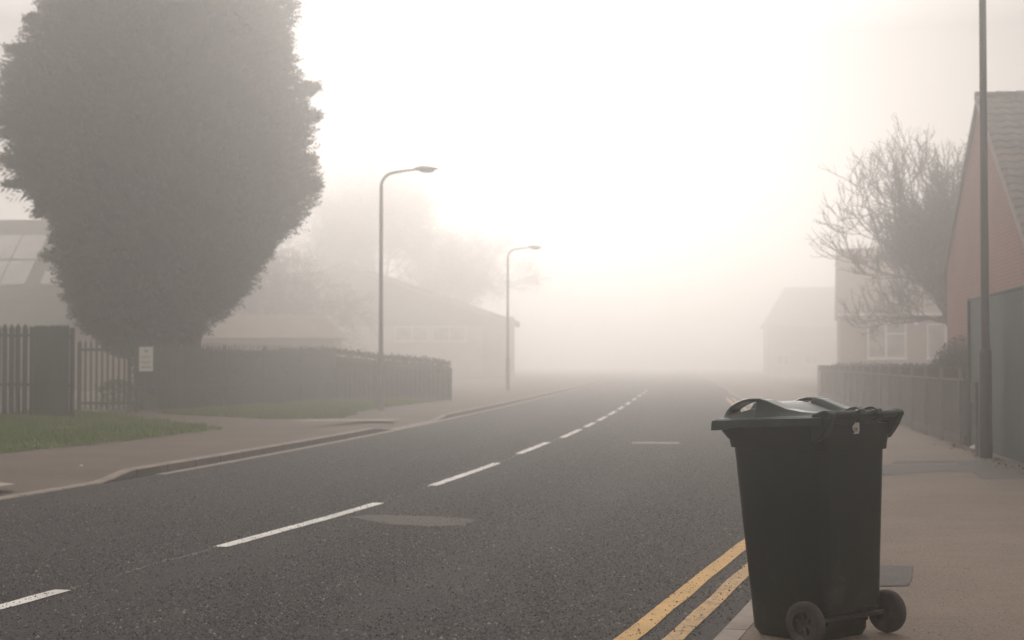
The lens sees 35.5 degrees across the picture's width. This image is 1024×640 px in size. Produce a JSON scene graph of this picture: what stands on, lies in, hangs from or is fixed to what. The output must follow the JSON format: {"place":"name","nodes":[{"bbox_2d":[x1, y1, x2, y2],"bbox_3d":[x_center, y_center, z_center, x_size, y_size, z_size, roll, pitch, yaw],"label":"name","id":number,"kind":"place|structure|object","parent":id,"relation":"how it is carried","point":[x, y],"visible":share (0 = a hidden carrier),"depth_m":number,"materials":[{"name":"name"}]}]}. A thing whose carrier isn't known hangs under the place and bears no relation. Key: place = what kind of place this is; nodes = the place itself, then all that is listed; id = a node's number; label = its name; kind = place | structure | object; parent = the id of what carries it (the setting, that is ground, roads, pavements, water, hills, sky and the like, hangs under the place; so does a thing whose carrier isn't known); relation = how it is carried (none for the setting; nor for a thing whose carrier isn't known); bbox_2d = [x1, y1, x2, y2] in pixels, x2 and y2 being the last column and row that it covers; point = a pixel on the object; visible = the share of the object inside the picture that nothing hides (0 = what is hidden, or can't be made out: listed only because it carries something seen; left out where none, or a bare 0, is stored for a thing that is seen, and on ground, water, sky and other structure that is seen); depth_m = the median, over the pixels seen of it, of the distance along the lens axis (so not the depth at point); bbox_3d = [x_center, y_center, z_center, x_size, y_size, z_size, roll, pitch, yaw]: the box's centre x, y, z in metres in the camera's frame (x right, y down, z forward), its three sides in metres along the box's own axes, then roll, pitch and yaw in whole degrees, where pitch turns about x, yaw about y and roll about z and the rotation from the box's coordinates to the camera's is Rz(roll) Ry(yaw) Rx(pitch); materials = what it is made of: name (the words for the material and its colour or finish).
{"place":"outdoors","nodes":[
{"label":"outdoors","id":0,"kind":"place"},
{"bbox_2d":[77,339,137,412],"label":"palisade gate","id":1,"kind":"structure","parent":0,"point":[107,403],"depth_m":39.34,"materials":[{"name":"grey metal"}]},
{"bbox_2d":[0,409,222,452],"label":"grass verge","id":2,"kind":"object","parent":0,"point":[51,445],"depth_m":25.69,"materials":[{"name":"green plant"}]},
{"bbox_2d":[33,324,74,417],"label":"palisade gate","id":3,"kind":"structure","parent":2,"relation":"on","point":[51,385],"depth_m":35.00,"materials":[{"name":"grey metal"}]},
{"bbox_2d":[132,415,365,429],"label":"driveway","id":4,"kind":"structure","parent":0,"point":[237,423],"depth_m":32.35,"materials":[{"name":"grey concrete"}]},
{"bbox_2d":[296,419,397,420],"bbox_3d":[-3.475,2.103,33.656,2.356,0.001,0.976,0,-2,-6],"label":"driveway edging","id":5,"kind":"object","parent":4,"relation":"on","point":[348,420],"visible":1,"depth_m":33.36,"materials":[{"name":"concrete"}]},
{"bbox_2d":[158,396,445,418],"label":"grass","id":6,"kind":"structure","parent":0,"point":[333,408],"depth_m":39.47,"materials":[{"name":"green plant"}]},
{"bbox_2d":[0,368,636,418],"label":"yard ground","id":7,"kind":"structure","parent":0,"point":[526,375],"depth_m":98.48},
{"bbox_2d":[0,324,33,415],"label":"palisade fence","id":8,"kind":"object","parent":7,"relation":"on","point":[14,335],"visible":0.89,"depth_m":35.72,"materials":[{"name":"grey metal"}]},
{"bbox_2d":[0,220,133,390],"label":"school building","id":9,"kind":"structure","parent":7,"relation":"on","point":[29,292],"depth_m":71.56,"materials":[{"name":"grey brick"}]},
{"bbox_2d":[97,377,159,409],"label":"shrub","id":10,"kind":"object","parent":7,"relation":"on","point":[115,388],"visible":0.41,"depth_m":40.93,"materials":[{"name":"green plant"}]},
{"bbox_2d":[0,0,325,358],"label":"conifer tree","id":11,"kind":"object","parent":7,"relation":"on","point":[159,162],"visible":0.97,"depth_m":41.87,"materials":[{"name":"green plant"}]},
{"bbox_2d":[131,344,330,409],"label":"hedge","id":12,"kind":"object","parent":7,"relation":"on","point":[229,378],"visible":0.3,"depth_m":44.76,"materials":[{"name":"green plant"}]},
{"bbox_2d":[127,341,335,412],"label":"palisade fence","id":13,"kind":"object","parent":7,"relation":"on","point":[264,383],"visible":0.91,"depth_m":43.50,"materials":[{"name":"grey metal"}]},
{"bbox_2d":[139,347,152,370],"bbox_3d":[-8.870,0.946,38.787,0.330,0.590,0.015,0,-2,-8],"label":"notice sign","id":14,"kind":"object","parent":13,"relation":"attached to","point":[145,358],"visible":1,"depth_m":38.78,"materials":[{"name":"white metal"}]},
{"bbox_2d":[201,315,350,358],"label":"outbuilding","id":15,"kind":"structure","parent":7,"relation":"on","point":[294,331],"depth_m":70.48,"materials":[{"name":"brick"}]},
{"bbox_2d":[223,235,378,357],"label":"bare tree","id":16,"kind":"object","parent":7,"relation":"on","point":[277,286],"visible":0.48,"depth_m":88.70,"materials":[{"name":"plant"}]},
{"bbox_2d":[281,143,468,298],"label":"bare tree","id":17,"kind":"object","parent":7,"relation":"on","point":[350,225],"visible":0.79,"depth_m":139.90,"materials":[{"name":"plant"}]},
{"bbox_2d":[232,261,519,377],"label":"hall building","id":18,"kind":"structure","parent":7,"relation":"on","point":[468,340],"depth_m":128.01,"materials":[{"name":"brick"}]},
{"bbox_2d":[394,326,429,341],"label":"window","id":19,"kind":"structure","parent":18,"relation":"in","point":[402,333],"depth_m":127.97,"materials":[{"name":"grey glass"}]},
{"bbox_2d":[432,326,466,341],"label":"window","id":20,"kind":"structure","parent":18,"relation":"in","point":[440,333],"depth_m":128.00,"materials":[{"name":"grey glass"}]},
{"bbox_2d":[305,344,452,399],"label":"hedge","id":21,"kind":"object","parent":7,"relation":"on","point":[349,360],"visible":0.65,"depth_m":51.95,"materials":[{"name":"green plant"}]},
{"bbox_2d":[338,366,451,399],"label":"railing","id":22,"kind":"object","parent":7,"relation":"on","point":[449,396],"visible":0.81,"depth_m":51.19,"materials":[{"name":"metal"}]},
{"bbox_2d":[387,210,552,307],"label":"bare tree","id":23,"kind":"object","parent":7,"relation":"on","point":[463,262],"visible":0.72,"depth_m":149.60,"materials":[{"name":"plant"}]},
{"bbox_2d":[0,368,654,495],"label":"pavement","id":24,"kind":"structure","parent":0,"point":[19,458],"depth_m":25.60,"materials":[{"name":"grey concrete"}]},
{"bbox_2d":[378,165,437,409],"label":"street lamp","id":25,"kind":"object","parent":24,"relation":"on","point":[425,169],"visible":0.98,"depth_m":40.87,"materials":[{"name":"grey metal"}]},
{"bbox_2d":[506,245,541,390],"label":"street lamp","id":26,"kind":"object","parent":24,"relation":"on","point":[534,247],"visible":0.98,"depth_m":68.45,"materials":[{"name":"grey metal"}]},
{"bbox_2d":[0,368,750,639],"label":"road","id":27,"kind":"structure","parent":0,"point":[687,395],"depth_m":13.29,"materials":[{"name":"grey asphalt"}]},
{"bbox_2d":[0,589,69,608],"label":"line mark","id":28,"kind":"object","parent":27,"relation":"on","point":[26,599],"visible":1,"depth_m":8.86,"materials":[{"name":"white paint"}]},
{"bbox_2d":[216,503,381,546],"bbox_3d":[-1.647,1.656,13.139,0.132,0.001,3.658,0,-2,13],"label":"line mark","id":29,"kind":"object","parent":27,"relation":"on","point":[242,540],"visible":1,"depth_m":12.76,"materials":[{"name":"white paint"}]},
{"bbox_2d":[0,407,749,639],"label":"road chippings","id":30,"kind":"object","parent":27,"relation":"on","point":[301,612],"visible":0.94,"depth_m":10.81,"materials":[{"name":"gravel"}]},
{"bbox_2d":[158,382,602,473],"bbox_3d":[1.397,3.021,64.199,0.667,0.001,91.572,0,-2,7],"label":"channel","id":31,"kind":"object","parent":27,"relation":"on","point":[346,439],"visible":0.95,"depth_m":26.21,"materials":[{"name":"concrete"}]},
{"bbox_2d":[351,515,473,525],"bbox_3d":[-0.853,1.661,13.290,1.209,0.001,0.726,-1,-2,29],"label":"road patch","id":32,"kind":"object","parent":27,"relation":"on","point":[392,519],"visible":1,"depth_m":13.25,"materials":[{"name":"grey asphalt"}]},
{"bbox_2d":[427,463,499,485],"bbox_3d":[-0.516,1.811,18.927,0.123,0.001,3.917,0,-2,10],"label":"line mark","id":33,"kind":"object","parent":27,"relation":"on","point":[460,475],"visible":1,"depth_m":18.52,"materials":[{"name":"white paint"}]},
{"bbox_2d":[515,442,549,453],"bbox_3d":[0.340,1.963,24.613,0.122,0.001,3.336,0,-2,8],"label":"line mark","id":34,"kind":"object","parent":27,"relation":"on","point":[532,448],"visible":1,"depth_m":24.36,"materials":[{"name":"white paint"}]},
{"bbox_2d":[559,429,582,437],"bbox_3d":[1.102,2.096,29.604,0.122,0.001,3.532,0,-2,8],"label":"line mark","id":35,"kind":"object","parent":27,"relation":"on","point":[571,433],"visible":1,"depth_m":29.52,"materials":[{"name":"white paint"}]},
{"bbox_2d":[632,442,678,443],"bbox_3d":[2.351,2.004,26.130,0.800,0.001,0.483,0,-2,7],"label":"road patch","id":36,"kind":"object","parent":27,"relation":"on","point":[659,442],"visible":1,"depth_m":26.21,"materials":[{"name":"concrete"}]},
{"bbox_2d":[613,398,745,639],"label":"yellow line","id":37,"kind":"object","parent":27,"relation":"on","point":[644,626],"visible":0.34,"depth_m":8.94,"materials":[{"name":"paint"}]},
{"bbox_2d":[652,566,750,639],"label":"gutter grit","id":38,"kind":"object","parent":27,"relation":"on","point":[730,619],"visible":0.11,"depth_m":8.44,"materials":[{"name":"grey gravel"}]},
{"bbox_2d":[662,398,748,639],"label":"yellow line","id":39,"kind":"object","parent":27,"relation":"on","point":[712,602],"visible":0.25,"depth_m":8.57,"materials":[{"name":"paint"}]},
{"bbox_2d":[690,368,753,639],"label":"kerb","id":40,"kind":"structure","parent":27,"relation":"on","point":[741,622],"depth_m":7.76,"materials":[{"name":"concrete"}]},
{"bbox_2d":[0,0,1023,367],"label":"sky","id":41,"kind":"structure","parent":0,"point":[661,158],"materials":[{"name":"white"}]},
{"bbox_2d":[706,368,819,392],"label":"garden ground","id":42,"kind":"structure","parent":0,"point":[807,382],"depth_m":137.90,"materials":[{"name":"soil"}]},
{"bbox_2d":[804,113,967,351],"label":"bare tree","id":43,"kind":"object","parent":42,"relation":"on","point":[921,245],"visible":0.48,"depth_m":45.89,"materials":[{"name":"brown plant"}]},
{"bbox_2d":[835,248,946,365],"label":"bungalow","id":44,"kind":"object","parent":42,"relation":"on","point":[918,342],"visible":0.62,"depth_m":75.81,"materials":[{"name":"brown brick"}]},
{"bbox_2d":[866,323,907,359],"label":"window","id":45,"kind":"structure","parent":44,"relation":"in","point":[893,343],"depth_m":75.58,"materials":[{"name":"white glass"}]},
{"bbox_2d":[926,323,946,359],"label":"window","id":46,"kind":"structure","parent":44,"relation":"in","point":[936,332],"depth_m":75.19,"materials":[{"name":"grey glass"}]},
{"bbox_2d":[831,361,967,377],"bbox_3d":[9.791,1.720,41.462,1.245,1.384,33.337,0,-2,7],"label":"hedge","id":47,"kind":"object","parent":42,"relation":"on","point":[916,365],"visible":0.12,"depth_m":37.34,"materials":[{"name":"green plant"}]},
{"bbox_2d":[923,335,966,367],"bbox_3d":[8.429,1.165,29.804,1.641,1.791,1.717,0,-2,0],"label":"bush","id":48,"kind":"object","parent":42,"relation":"on","point":[958,356],"visible":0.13,"depth_m":29.66,"materials":[{"name":"green plant"}]},
{"bbox_2d":[759,287,836,374],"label":"house","id":49,"kind":"structure","parent":0,"point":[799,326],"depth_m":171.85,"materials":[{"name":"brick"}]},
{"bbox_2d":[776,354,789,365],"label":"window","id":50,"kind":"structure","parent":49,"relation":"in","point":[781,359],"depth_m":171.74,"materials":[{"name":"grey glass"}]},
{"bbox_2d":[804,354,817,365],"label":"window","id":51,"kind":"structure","parent":49,"relation":"in","point":[810,359],"depth_m":171.44,"materials":[{"name":"grey glass"}]},
{"bbox_2d":[691,368,1023,639],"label":"pavement","id":52,"kind":"structure","parent":0,"point":[904,442],"depth_m":11.37,"materials":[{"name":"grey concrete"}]},
{"bbox_2d":[711,397,906,639],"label":"wheelie bin","id":53,"kind":"object","parent":52,"relation":"on","point":[810,481],"visible":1,"depth_m":7.29,"materials":[{"name":"plastic"}]},
{"bbox_2d":[818,365,967,445],"bbox_3d":[8.962,1.776,41.032,0.088,1.180,34.712,0,-2,7],"label":"fence","id":54,"kind":"object","parent":52,"relation":"on","point":[933,401],"visible":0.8,"depth_m":30.17,"materials":[{"name":"paint"}]},
{"bbox_2d":[880,565,912,585],"bbox_3d":[2.254,1.511,9.464,0.245,0.001,0.975,0,-2,14],"label":"pavement patch","id":55,"kind":"object","parent":52,"relation":"on","point":[891,575],"visible":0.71,"depth_m":9.46,"materials":[{"name":"concrete"}]},
{"bbox_2d":[894,461,956,462],"bbox_3d":[5.254,1.801,20.321,0.973,0.001,0.458,0,-2,-3],"label":"pavement patch","id":56,"kind":"object","parent":52,"relation":"on","point":[925,462],"visible":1,"depth_m":20.18,"materials":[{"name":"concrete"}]},
{"bbox_2d":[882,459,1023,478],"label":"pavement patch","id":57,"kind":"object","parent":52,"relation":"on","point":[980,469],"visible":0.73,"depth_m":19.04,"materials":[{"name":"concrete"}]},
{"bbox_2d":[970,382,978,456],"bbox_3d":[6.216,1.360,21.506,0.125,1.050,0.047,1,-2,-29],"label":"marker post","id":58,"kind":"object","parent":52,"relation":"on","point":[973,392],"visible":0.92,"depth_m":21.50,"materials":[{"name":"paint"}]},
{"bbox_2d":[933,443,1023,473],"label":"fallen leaves","id":59,"kind":"object","parent":52,"relation":"on","point":[995,459],"visible":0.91,"depth_m":20.52,"materials":[{"name":"brown plant"}]},
{"bbox_2d":[979,0,992,458],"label":"street lamp","id":60,"kind":"object","parent":52,"relation":"on","point":[985,403],"visible":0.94,"depth_m":21.19,"materials":[{"name":"metal"}]},
{"bbox_2d":[967,284,1023,462],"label":"steel fence","id":61,"kind":"object","parent":52,"relation":"on","point":[1006,314],"visible":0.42,"depth_m":20.91,"materials":[{"name":"grey metal"}]},
{"bbox_2d":[942,91,1023,353],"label":"brick house","id":62,"kind":"structure","parent":0,"point":[1005,137],"depth_m":33.23,"materials":[{"name":"brick"}]},
{"label":"ground","id":63,"kind":"structure","parent":0,"visible":0},
{"bbox_2d":[0,368,656,500],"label":"kerb","id":64,"kind":"structure","parent":63,"relation":"on","point":[138,471],"depth_m":22.05,"materials":[{"name":"concrete"}]}
]}

